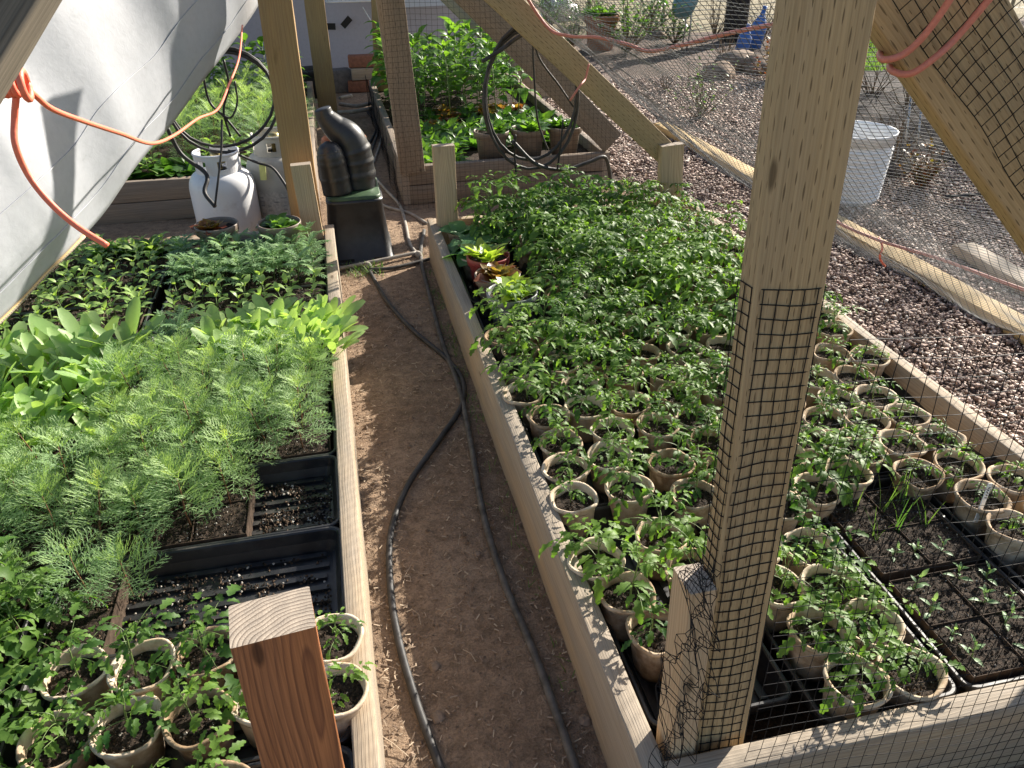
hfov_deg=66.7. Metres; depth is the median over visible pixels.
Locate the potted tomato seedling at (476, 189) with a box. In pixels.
[454,170,521,228]
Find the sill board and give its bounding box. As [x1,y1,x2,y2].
[654,122,1023,344]
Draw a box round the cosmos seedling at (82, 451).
[59,428,116,479]
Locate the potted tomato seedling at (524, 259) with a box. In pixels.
[497,206,570,268]
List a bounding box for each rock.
[540,0,578,20]
[648,29,667,39]
[699,61,735,81]
[714,49,753,70]
[742,54,767,74]
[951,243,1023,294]
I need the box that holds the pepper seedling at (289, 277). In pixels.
[282,266,297,286]
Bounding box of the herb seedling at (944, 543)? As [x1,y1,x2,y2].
[931,536,954,556]
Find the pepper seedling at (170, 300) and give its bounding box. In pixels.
[163,297,185,320]
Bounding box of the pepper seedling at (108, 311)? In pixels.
[95,300,120,321]
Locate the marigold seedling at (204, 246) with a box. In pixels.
[185,244,216,276]
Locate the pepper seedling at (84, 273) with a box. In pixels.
[71,264,93,287]
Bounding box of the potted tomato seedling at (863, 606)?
[840,563,919,663]
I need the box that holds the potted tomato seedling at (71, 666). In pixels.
[0,602,116,717]
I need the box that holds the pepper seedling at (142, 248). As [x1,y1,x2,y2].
[134,243,150,259]
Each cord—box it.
[4,25,242,247]
[527,0,772,52]
[570,64,589,100]
[836,220,1023,290]
[876,0,953,62]
[879,237,885,266]
[886,0,992,77]
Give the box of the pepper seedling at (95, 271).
[86,268,116,298]
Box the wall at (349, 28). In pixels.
[203,0,502,85]
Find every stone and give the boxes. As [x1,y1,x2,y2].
[429,661,440,671]
[430,710,443,724]
[474,551,480,556]
[579,714,590,726]
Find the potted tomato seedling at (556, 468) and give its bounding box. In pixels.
[541,452,590,490]
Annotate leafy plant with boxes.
[126,167,153,180]
[135,159,153,169]
[138,165,184,179]
[139,145,162,164]
[139,146,157,178]
[142,157,184,175]
[159,163,205,176]
[168,151,209,167]
[200,136,215,150]
[206,62,221,94]
[208,57,238,97]
[216,56,236,99]
[223,131,246,158]
[231,33,267,97]
[240,43,263,97]
[240,154,246,167]
[241,132,252,155]
[250,36,269,88]
[365,21,385,79]
[365,22,389,100]
[369,38,388,96]
[372,32,385,72]
[377,54,387,87]
[409,24,427,86]
[409,35,428,103]
[409,37,432,109]
[410,37,426,99]
[412,37,436,107]
[413,53,440,116]
[416,31,439,87]
[418,107,441,117]
[419,39,444,87]
[419,112,446,121]
[423,43,446,100]
[423,118,440,124]
[427,37,467,112]
[427,43,463,104]
[428,46,452,103]
[431,34,453,86]
[433,104,455,112]
[434,20,464,92]
[436,111,460,120]
[439,16,476,101]
[441,33,471,93]
[441,40,476,105]
[446,31,481,97]
[451,19,481,78]
[453,102,479,113]
[456,108,477,118]
[457,19,481,86]
[463,26,495,96]
[463,56,491,114]
[463,112,482,124]
[470,35,497,85]
[471,37,498,93]
[472,38,506,103]
[474,104,496,114]
[476,26,501,83]
[476,106,496,116]
[478,48,509,111]
[479,42,510,99]
[479,46,509,86]
[489,111,506,120]
[491,43,521,104]
[491,102,513,108]
[494,104,516,116]
[496,54,524,106]
[497,54,541,112]
[511,102,525,111]
[514,105,538,115]
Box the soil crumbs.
[117,478,333,651]
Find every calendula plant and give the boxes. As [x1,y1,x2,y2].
[0,321,74,363]
[0,329,23,348]
[0,332,93,389]
[0,348,29,379]
[0,356,62,398]
[0,362,21,396]
[0,386,50,455]
[0,388,65,436]
[0,404,9,438]
[1,385,94,453]
[1,392,15,407]
[2,382,86,420]
[8,320,128,383]
[10,313,93,362]
[13,360,121,404]
[29,307,150,359]
[48,394,157,448]
[50,365,131,422]
[54,342,159,398]
[58,339,174,369]
[70,297,165,360]
[163,315,257,370]
[178,305,247,349]
[182,331,232,370]
[191,322,262,356]
[193,311,239,328]
[195,304,268,330]
[198,329,274,370]
[208,327,283,365]
[219,308,292,355]
[227,314,268,332]
[234,298,318,338]
[237,296,297,322]
[237,319,301,363]
[242,320,294,344]
[244,301,319,328]
[246,293,304,316]
[247,307,325,343]
[253,324,310,357]
[257,298,324,318]
[268,314,350,348]
[275,321,360,363]
[283,294,333,319]
[296,315,364,355]
[300,314,357,341]
[303,294,355,322]
[307,299,368,331]
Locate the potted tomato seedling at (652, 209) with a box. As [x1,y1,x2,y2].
[624,200,680,240]
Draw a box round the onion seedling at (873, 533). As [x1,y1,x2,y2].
[864,508,894,540]
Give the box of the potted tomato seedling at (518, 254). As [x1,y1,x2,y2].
[509,211,597,276]
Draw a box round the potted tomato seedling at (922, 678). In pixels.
[871,634,965,707]
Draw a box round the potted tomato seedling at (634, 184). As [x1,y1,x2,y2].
[599,177,652,213]
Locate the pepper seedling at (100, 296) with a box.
[83,282,107,307]
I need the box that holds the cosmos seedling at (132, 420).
[105,398,191,485]
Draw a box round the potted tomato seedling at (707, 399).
[691,350,731,420]
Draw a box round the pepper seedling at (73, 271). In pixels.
[65,266,90,297]
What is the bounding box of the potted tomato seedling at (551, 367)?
[518,316,606,396]
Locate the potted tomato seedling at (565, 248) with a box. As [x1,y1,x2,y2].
[553,226,616,290]
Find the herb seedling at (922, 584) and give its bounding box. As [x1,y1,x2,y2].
[907,569,928,590]
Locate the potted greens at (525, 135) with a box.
[510,118,553,156]
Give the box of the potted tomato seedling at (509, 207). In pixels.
[478,193,546,244]
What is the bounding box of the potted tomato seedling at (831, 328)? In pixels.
[816,293,866,348]
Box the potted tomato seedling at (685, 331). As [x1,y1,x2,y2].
[645,295,705,357]
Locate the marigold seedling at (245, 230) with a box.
[218,227,253,256]
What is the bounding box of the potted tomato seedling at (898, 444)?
[877,422,928,466]
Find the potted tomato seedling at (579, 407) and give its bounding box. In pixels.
[554,369,615,442]
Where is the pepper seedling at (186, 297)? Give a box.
[184,294,204,317]
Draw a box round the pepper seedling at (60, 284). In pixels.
[47,277,73,299]
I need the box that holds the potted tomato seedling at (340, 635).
[314,607,365,664]
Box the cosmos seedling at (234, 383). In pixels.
[211,372,266,425]
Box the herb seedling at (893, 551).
[887,541,904,561]
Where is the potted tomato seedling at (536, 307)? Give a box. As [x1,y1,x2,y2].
[510,294,587,358]
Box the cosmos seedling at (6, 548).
[0,535,44,595]
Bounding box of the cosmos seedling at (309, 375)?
[272,363,328,415]
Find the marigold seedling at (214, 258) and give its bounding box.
[194,254,233,283]
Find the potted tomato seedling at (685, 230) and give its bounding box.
[670,204,708,247]
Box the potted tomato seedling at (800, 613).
[770,584,878,681]
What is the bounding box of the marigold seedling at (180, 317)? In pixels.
[161,307,202,356]
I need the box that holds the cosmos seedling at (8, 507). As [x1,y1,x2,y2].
[0,480,48,551]
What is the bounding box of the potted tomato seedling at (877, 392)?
[854,376,905,412]
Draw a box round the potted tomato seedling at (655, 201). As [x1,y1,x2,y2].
[640,180,675,209]
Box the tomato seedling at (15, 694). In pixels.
[0,666,57,741]
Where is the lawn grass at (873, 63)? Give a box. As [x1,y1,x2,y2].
[864,40,886,70]
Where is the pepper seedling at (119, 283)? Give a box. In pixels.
[107,274,125,295]
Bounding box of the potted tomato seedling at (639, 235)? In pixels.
[618,216,677,275]
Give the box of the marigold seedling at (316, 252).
[299,246,334,266]
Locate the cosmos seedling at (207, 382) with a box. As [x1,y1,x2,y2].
[170,373,224,428]
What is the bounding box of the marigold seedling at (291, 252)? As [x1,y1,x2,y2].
[280,246,313,282]
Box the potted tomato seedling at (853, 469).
[806,417,895,504]
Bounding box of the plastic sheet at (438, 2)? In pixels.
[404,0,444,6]
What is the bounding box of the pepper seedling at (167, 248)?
[150,231,171,258]
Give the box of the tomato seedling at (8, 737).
[0,712,43,767]
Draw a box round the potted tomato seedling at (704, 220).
[675,212,718,249]
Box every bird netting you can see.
[365,75,399,205]
[382,0,619,209]
[530,0,1023,335]
[648,540,721,767]
[698,279,825,753]
[744,334,1023,767]
[892,0,1023,198]
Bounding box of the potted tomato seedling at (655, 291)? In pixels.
[609,247,693,325]
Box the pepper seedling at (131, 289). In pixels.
[120,285,150,308]
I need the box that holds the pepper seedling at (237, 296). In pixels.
[227,291,247,307]
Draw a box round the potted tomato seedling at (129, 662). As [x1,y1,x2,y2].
[88,598,191,705]
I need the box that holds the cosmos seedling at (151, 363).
[140,340,201,403]
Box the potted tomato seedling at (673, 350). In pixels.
[648,303,728,365]
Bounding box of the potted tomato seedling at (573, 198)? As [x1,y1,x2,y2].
[538,185,605,226]
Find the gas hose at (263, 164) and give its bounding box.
[228,149,286,189]
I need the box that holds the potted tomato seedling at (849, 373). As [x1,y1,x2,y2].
[829,347,876,394]
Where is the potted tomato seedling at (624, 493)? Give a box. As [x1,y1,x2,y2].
[580,440,653,527]
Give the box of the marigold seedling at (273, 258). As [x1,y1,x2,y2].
[253,246,296,280]
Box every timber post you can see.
[257,0,322,225]
[304,0,337,112]
[371,0,387,90]
[376,0,424,174]
[694,0,876,754]
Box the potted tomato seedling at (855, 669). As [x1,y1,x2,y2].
[804,629,905,718]
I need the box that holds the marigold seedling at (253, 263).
[231,240,277,284]
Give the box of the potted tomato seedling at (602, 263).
[568,257,625,318]
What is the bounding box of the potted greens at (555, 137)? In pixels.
[539,115,581,154]
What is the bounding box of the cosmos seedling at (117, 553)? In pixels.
[79,531,171,616]
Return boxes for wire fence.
[525,0,1020,20]
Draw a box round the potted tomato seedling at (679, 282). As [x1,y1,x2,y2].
[652,263,726,341]
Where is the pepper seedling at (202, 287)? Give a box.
[191,279,214,300]
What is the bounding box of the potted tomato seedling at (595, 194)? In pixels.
[573,185,635,218]
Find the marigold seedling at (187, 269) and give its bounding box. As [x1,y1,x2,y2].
[174,252,216,288]
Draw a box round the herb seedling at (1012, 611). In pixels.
[1002,603,1023,630]
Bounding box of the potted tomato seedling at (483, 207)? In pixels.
[461,195,523,249]
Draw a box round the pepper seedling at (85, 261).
[66,242,95,272]
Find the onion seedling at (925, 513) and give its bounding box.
[911,486,940,525]
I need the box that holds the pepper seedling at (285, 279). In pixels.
[272,272,302,297]
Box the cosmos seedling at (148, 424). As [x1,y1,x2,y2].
[115,395,193,474]
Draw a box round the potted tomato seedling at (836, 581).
[799,543,888,620]
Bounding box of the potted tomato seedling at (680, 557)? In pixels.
[642,519,706,594]
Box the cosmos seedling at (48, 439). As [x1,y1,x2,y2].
[16,415,115,503]
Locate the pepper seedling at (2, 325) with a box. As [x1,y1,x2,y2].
[0,319,8,336]
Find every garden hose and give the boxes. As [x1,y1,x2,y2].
[339,251,415,269]
[366,111,376,143]
[366,267,466,767]
[368,257,429,270]
[371,110,378,151]
[374,136,415,250]
[383,204,426,224]
[419,229,580,767]
[945,193,981,197]
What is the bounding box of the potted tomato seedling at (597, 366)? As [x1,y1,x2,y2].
[563,318,626,387]
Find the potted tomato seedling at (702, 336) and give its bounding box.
[692,290,736,357]
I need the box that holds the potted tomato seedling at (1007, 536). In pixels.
[984,508,1023,570]
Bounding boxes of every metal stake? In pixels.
[899,96,911,182]
[914,110,921,166]
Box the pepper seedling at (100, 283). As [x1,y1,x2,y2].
[87,278,127,315]
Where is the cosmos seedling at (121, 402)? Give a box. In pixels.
[101,387,161,445]
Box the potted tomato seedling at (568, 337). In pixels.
[527,296,597,363]
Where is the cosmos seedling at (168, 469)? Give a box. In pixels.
[133,447,226,544]
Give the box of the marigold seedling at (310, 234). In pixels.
[297,232,323,258]
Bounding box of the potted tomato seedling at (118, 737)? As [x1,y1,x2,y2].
[66,677,178,767]
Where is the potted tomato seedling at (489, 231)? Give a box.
[465,213,517,249]
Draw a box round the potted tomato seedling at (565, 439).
[530,410,591,463]
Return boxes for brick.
[348,54,373,67]
[348,80,368,92]
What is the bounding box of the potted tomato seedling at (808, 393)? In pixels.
[803,381,814,408]
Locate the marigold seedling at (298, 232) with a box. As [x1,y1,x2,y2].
[283,219,310,250]
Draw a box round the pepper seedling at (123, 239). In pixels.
[116,238,131,258]
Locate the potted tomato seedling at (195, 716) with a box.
[130,662,248,767]
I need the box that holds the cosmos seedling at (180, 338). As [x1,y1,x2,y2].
[145,326,217,385]
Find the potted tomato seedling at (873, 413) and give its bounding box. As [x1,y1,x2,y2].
[844,402,894,441]
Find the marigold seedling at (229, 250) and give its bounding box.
[224,247,257,272]
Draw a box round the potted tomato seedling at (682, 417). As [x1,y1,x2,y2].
[671,379,725,451]
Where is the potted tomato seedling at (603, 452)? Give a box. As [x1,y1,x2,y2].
[587,422,642,494]
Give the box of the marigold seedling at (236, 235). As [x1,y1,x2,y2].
[223,233,255,261]
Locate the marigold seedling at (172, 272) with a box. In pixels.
[161,261,192,291]
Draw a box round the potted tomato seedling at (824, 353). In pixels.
[813,335,851,371]
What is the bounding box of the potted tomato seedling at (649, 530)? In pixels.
[607,483,708,580]
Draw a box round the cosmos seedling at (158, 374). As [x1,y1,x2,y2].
[134,366,195,423]
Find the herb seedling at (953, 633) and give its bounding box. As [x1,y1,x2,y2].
[945,624,961,640]
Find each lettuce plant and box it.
[78,239,123,263]
[95,238,137,254]
[124,234,173,257]
[154,236,192,255]
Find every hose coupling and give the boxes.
[364,261,372,267]
[415,250,422,257]
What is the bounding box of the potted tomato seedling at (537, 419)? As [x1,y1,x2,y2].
[514,367,584,450]
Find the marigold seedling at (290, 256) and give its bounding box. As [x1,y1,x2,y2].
[279,244,310,272]
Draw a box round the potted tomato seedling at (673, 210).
[635,201,702,250]
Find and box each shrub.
[535,0,569,24]
[558,2,585,46]
[565,0,604,19]
[593,0,686,50]
[635,0,672,30]
[653,3,701,43]
[658,67,676,89]
[666,49,738,117]
[700,0,761,33]
[710,27,740,53]
[743,0,775,42]
[746,36,769,74]
[862,59,901,94]
[869,104,931,162]
[876,107,916,139]
[881,88,915,105]
[895,138,947,188]
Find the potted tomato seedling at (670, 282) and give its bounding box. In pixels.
[608,239,702,309]
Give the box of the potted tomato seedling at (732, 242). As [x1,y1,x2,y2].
[707,235,745,299]
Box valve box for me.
[325,179,393,265]
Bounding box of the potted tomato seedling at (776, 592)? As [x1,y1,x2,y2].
[767,589,781,619]
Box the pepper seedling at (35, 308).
[23,305,58,324]
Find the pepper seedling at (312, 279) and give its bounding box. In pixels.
[304,272,324,297]
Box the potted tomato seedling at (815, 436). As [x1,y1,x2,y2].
[798,421,844,472]
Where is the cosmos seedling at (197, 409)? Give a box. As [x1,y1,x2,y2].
[173,390,232,448]
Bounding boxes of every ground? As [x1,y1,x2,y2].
[526,0,1023,35]
[856,69,953,175]
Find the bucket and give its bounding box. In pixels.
[840,120,898,206]
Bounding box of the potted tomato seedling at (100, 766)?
[88,764,109,767]
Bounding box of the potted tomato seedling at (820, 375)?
[804,364,837,409]
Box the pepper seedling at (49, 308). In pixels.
[42,304,57,319]
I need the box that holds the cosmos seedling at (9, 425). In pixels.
[0,406,73,491]
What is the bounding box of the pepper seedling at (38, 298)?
[32,290,50,314]
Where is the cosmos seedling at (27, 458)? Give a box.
[0,444,76,507]
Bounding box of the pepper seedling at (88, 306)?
[77,302,103,323]
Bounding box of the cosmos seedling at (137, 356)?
[108,345,170,395]
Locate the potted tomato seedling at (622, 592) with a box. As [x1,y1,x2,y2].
[582,526,672,641]
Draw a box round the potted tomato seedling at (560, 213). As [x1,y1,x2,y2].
[535,199,586,237]
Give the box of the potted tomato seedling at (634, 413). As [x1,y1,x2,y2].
[584,357,660,436]
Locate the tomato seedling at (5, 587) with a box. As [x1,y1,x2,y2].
[0,542,95,627]
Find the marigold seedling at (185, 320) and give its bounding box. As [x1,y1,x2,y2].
[162,305,203,339]
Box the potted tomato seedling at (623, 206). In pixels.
[590,197,642,240]
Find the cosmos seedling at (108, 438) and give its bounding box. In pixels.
[74,420,154,491]
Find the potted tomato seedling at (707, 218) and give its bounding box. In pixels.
[693,208,722,240]
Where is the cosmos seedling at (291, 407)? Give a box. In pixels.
[264,389,338,449]
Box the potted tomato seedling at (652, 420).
[636,391,697,454]
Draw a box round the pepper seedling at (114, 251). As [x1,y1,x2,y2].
[108,249,127,267]
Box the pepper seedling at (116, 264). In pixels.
[106,258,122,278]
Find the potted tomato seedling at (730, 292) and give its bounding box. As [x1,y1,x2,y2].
[711,287,739,322]
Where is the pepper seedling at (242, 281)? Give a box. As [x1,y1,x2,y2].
[231,274,254,297]
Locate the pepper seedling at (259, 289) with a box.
[250,286,270,302]
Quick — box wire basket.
[325,0,370,2]
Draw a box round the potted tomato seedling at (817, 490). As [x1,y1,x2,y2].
[789,432,850,526]
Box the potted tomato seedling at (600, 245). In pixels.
[581,238,631,284]
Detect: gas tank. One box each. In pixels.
[189,146,261,232]
[246,127,290,218]
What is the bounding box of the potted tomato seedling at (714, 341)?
[692,301,737,366]
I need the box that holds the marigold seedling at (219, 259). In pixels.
[206,249,237,281]
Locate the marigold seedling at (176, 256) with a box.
[166,249,204,274]
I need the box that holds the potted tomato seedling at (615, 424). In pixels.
[589,388,652,448]
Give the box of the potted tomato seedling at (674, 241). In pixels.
[631,226,693,268]
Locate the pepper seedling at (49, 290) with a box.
[37,285,64,314]
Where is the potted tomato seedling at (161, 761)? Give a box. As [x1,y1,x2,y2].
[132,757,176,767]
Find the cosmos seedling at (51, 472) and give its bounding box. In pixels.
[9,459,101,536]
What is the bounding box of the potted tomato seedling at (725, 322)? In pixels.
[716,301,737,332]
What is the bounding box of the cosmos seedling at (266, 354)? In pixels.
[235,337,300,399]
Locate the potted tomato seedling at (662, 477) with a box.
[630,411,700,493]
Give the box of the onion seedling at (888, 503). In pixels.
[879,479,903,511]
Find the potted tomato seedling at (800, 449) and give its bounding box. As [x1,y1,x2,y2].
[788,432,821,487]
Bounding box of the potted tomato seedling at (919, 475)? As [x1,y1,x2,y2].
[891,455,944,500]
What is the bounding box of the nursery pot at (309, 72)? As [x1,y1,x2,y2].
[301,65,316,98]
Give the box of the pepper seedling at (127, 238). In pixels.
[120,236,131,252]
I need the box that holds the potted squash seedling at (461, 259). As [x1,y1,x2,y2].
[443,240,494,280]
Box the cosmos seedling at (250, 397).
[227,387,288,459]
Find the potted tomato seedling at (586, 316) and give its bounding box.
[568,292,637,349]
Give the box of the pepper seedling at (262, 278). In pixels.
[256,274,273,297]
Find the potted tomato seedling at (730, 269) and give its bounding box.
[692,263,741,321]
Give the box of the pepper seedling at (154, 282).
[139,265,161,295]
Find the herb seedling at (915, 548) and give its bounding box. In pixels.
[908,538,923,558]
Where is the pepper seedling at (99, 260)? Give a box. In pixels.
[87,253,121,288]
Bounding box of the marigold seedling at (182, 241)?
[164,234,199,268]
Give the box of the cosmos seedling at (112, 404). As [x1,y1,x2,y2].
[82,387,168,467]
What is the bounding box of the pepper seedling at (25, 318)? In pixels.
[13,307,27,320]
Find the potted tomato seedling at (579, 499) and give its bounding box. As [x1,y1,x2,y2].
[549,470,598,539]
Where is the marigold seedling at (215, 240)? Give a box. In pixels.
[204,231,231,261]
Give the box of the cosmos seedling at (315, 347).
[273,329,339,388]
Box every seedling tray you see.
[0,571,45,665]
[0,646,351,767]
[2,492,77,573]
[10,301,153,337]
[11,271,165,314]
[12,429,102,497]
[31,526,344,669]
[44,246,174,281]
[69,455,339,563]
[98,399,336,484]
[125,353,332,421]
[139,331,330,374]
[153,284,327,333]
[166,257,326,299]
[178,234,325,269]
[246,745,353,767]
[451,246,543,306]
[474,297,586,381]
[520,382,665,506]
[563,299,667,383]
[564,497,791,731]
[634,379,718,480]
[654,298,733,367]
[695,518,955,725]
[724,368,892,490]
[811,363,995,460]
[822,477,1023,693]
[930,459,1023,590]
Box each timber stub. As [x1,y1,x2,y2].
[228,586,344,767]
[290,161,323,246]
[432,143,457,244]
[656,142,683,207]
[656,563,716,760]
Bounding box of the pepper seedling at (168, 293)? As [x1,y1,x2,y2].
[164,290,186,312]
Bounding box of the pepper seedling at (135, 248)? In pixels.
[118,238,147,268]
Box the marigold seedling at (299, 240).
[284,238,305,266]
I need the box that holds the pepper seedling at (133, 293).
[120,288,154,326]
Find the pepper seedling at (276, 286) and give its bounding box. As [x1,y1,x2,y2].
[265,281,295,299]
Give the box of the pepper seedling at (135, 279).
[127,266,141,286]
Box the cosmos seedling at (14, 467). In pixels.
[0,447,72,527]
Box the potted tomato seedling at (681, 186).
[667,182,701,208]
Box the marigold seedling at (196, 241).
[188,237,218,260]
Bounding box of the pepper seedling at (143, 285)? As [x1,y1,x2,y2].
[136,281,152,304]
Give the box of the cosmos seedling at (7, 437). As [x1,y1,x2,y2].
[0,429,42,486]
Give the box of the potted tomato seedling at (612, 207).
[575,196,622,226]
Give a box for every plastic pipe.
[337,106,372,114]
[338,94,352,99]
[338,102,370,107]
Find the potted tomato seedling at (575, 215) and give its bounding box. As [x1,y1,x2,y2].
[542,195,629,257]
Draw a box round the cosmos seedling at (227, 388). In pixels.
[198,373,265,444]
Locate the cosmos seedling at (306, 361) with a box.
[275,341,336,396]
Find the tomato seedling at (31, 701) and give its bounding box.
[0,620,60,714]
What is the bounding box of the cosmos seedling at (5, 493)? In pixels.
[0,462,25,520]
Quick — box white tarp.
[0,0,257,323]
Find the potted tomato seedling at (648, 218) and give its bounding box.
[596,207,678,267]
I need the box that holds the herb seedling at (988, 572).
[979,561,997,585]
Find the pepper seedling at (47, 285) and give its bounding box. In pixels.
[40,276,54,292]
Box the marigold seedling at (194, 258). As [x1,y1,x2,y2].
[184,249,213,283]
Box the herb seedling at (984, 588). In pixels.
[968,584,999,603]
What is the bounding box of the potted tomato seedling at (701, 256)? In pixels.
[688,221,724,272]
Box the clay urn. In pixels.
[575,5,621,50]
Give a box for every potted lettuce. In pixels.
[189,216,238,260]
[255,212,304,258]
[462,237,509,296]
[474,261,521,318]
[486,271,541,338]
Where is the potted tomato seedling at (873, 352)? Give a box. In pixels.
[848,341,890,381]
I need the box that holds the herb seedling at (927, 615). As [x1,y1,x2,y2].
[920,591,943,619]
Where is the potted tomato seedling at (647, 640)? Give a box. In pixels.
[621,592,668,682]
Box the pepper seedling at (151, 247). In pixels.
[140,237,164,264]
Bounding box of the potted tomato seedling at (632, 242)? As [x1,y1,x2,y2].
[585,219,659,294]
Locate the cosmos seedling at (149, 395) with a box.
[122,378,188,432]
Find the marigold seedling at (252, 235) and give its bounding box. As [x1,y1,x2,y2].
[239,231,264,254]
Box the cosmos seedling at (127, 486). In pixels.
[97,472,177,548]
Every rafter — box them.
[0,0,61,103]
[441,0,550,98]
[454,0,620,151]
[484,0,671,161]
[870,0,1023,253]
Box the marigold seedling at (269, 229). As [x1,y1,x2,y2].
[257,219,276,251]
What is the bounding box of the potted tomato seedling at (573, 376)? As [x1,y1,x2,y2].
[554,338,617,403]
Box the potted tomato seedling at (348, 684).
[324,656,376,742]
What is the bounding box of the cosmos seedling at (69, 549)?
[30,526,131,616]
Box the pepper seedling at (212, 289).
[205,284,225,314]
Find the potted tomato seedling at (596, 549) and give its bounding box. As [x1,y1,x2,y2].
[538,513,638,605]
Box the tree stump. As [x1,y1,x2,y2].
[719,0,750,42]
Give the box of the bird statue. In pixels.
[672,0,697,50]
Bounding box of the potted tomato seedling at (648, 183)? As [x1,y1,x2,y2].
[619,179,680,236]
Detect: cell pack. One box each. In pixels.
[0,303,152,339]
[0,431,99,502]
[0,494,76,584]
[0,578,44,690]
[6,339,124,387]
[12,272,163,313]
[20,381,113,434]
[40,561,133,663]
[45,247,173,282]
[74,468,255,561]
[104,400,331,482]
[137,356,328,417]
[160,285,324,331]
[170,258,323,297]
[175,333,321,368]
[180,236,322,268]
[828,488,981,587]
[887,562,1023,693]
[1016,564,1023,579]
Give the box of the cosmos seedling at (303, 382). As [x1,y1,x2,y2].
[267,362,333,434]
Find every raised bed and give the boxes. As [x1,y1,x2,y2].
[0,224,384,767]
[94,81,319,225]
[369,73,609,204]
[427,197,1023,767]
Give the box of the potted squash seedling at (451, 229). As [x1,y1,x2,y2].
[438,221,479,241]
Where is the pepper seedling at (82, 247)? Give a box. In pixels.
[73,243,95,263]
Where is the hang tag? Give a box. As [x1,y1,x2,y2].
[259,165,266,179]
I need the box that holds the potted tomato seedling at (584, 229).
[551,217,617,263]
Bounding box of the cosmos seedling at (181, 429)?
[149,412,235,481]
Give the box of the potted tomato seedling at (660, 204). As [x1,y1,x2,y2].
[641,189,681,226]
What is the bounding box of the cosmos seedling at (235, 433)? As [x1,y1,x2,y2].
[187,414,280,493]
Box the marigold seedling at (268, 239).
[244,238,270,262]
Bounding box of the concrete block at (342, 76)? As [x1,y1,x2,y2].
[332,67,351,92]
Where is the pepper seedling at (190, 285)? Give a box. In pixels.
[184,279,205,309]
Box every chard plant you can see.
[419,119,439,131]
[421,122,444,134]
[421,130,446,143]
[422,138,431,152]
[423,150,431,162]
[429,134,458,143]
[431,145,469,154]
[434,116,459,130]
[435,135,471,149]
[439,126,469,141]
[440,123,465,132]
[454,122,476,134]
[455,116,478,126]
[455,151,466,160]
[455,154,469,161]
[456,136,476,147]
[460,128,473,140]
[469,116,491,136]
[494,113,519,124]
[503,111,529,122]
[506,135,513,146]
[526,109,556,121]
[543,134,549,141]
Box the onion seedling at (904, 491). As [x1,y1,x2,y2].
[893,467,911,506]
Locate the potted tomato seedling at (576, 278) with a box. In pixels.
[539,259,609,315]
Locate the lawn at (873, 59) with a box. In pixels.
[864,44,884,70]
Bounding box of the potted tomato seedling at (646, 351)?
[592,306,687,376]
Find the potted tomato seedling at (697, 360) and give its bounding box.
[677,340,726,397]
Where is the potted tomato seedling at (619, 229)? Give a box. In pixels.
[573,210,641,252]
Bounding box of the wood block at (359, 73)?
[350,67,373,80]
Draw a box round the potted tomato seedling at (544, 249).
[524,232,591,292]
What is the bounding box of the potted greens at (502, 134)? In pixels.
[473,118,516,159]
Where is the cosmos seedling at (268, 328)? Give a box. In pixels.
[243,319,306,379]
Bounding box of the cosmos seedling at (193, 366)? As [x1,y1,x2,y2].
[172,344,239,407]
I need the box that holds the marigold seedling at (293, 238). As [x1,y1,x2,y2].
[280,233,309,255]
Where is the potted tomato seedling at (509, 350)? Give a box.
[488,331,543,385]
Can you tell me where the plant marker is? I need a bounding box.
[974,483,992,521]
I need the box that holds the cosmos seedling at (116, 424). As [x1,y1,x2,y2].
[88,413,154,473]
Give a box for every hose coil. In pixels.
[167,46,275,207]
[481,26,612,191]
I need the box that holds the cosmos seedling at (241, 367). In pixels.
[207,353,267,408]
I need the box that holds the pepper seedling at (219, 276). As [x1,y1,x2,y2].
[207,272,230,296]
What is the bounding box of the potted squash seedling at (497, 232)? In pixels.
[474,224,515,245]
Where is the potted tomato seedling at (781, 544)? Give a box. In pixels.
[776,534,793,563]
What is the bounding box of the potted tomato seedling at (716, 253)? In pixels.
[662,232,742,307]
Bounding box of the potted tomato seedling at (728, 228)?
[703,200,746,252]
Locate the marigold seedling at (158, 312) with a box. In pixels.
[146,310,177,340]
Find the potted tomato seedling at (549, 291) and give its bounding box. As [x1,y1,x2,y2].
[525,252,582,319]
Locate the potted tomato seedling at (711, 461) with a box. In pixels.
[693,420,721,485]
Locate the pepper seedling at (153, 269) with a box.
[148,266,161,284]
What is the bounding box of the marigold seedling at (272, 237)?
[259,229,290,254]
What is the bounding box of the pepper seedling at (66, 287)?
[62,285,84,308]
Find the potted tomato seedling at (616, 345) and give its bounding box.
[591,335,655,392]
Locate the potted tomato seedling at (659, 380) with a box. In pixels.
[636,350,699,405]
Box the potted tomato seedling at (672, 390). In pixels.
[650,361,723,416]
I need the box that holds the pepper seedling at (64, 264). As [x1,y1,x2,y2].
[56,259,79,280]
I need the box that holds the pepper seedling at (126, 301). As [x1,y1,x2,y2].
[116,285,128,304]
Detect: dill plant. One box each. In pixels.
[143,133,171,163]
[160,107,209,153]
[161,110,209,157]
[172,103,209,148]
[178,106,226,154]
[179,96,215,136]
[180,92,202,131]
[185,85,210,120]
[187,82,216,109]
[188,76,217,102]
[189,96,243,144]
[190,79,217,119]
[193,95,225,144]
[197,96,237,140]
[200,81,245,132]
[200,84,230,116]
[202,84,233,114]
[208,67,249,103]
[212,75,234,108]
[212,113,244,147]
[216,92,267,146]
[224,102,262,152]
[225,64,262,102]
[225,73,255,120]
[226,81,269,131]
[227,92,268,134]
[228,80,269,115]
[230,64,261,103]
[234,103,274,151]
[235,98,275,141]
[243,85,274,127]
[246,64,269,109]
[246,89,276,126]
[250,82,273,126]
[253,76,274,114]
[254,81,271,109]
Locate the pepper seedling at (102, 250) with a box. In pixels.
[88,233,117,261]

